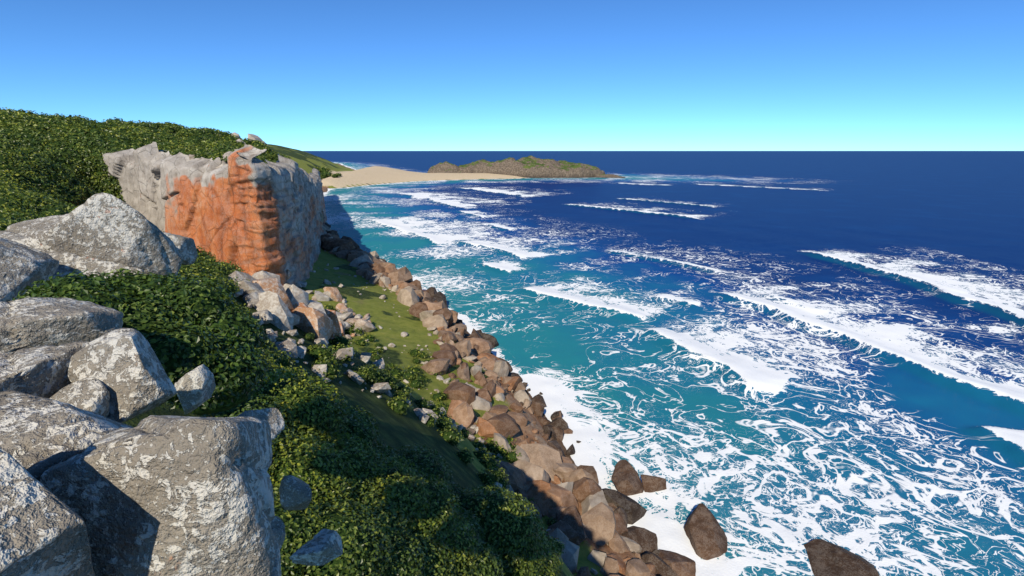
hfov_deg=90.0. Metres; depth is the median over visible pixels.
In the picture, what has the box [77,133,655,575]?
terrain ground
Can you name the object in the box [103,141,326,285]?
cliff wall
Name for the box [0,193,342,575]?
boulders
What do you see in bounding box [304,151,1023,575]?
sea water
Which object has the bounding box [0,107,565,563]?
hillside shrubs
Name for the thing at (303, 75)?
sky
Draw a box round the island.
[427,155,625,177]
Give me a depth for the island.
1393.72 m
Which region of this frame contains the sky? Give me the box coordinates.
[0,0,1023,150]
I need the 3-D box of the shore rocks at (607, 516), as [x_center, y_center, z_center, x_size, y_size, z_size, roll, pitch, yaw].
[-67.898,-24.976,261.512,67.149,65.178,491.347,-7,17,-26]
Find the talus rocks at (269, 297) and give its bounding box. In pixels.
[158,132,562,558]
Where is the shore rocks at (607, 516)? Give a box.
[318,207,879,575]
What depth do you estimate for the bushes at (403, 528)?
10.19 m
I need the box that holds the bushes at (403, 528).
[12,268,562,575]

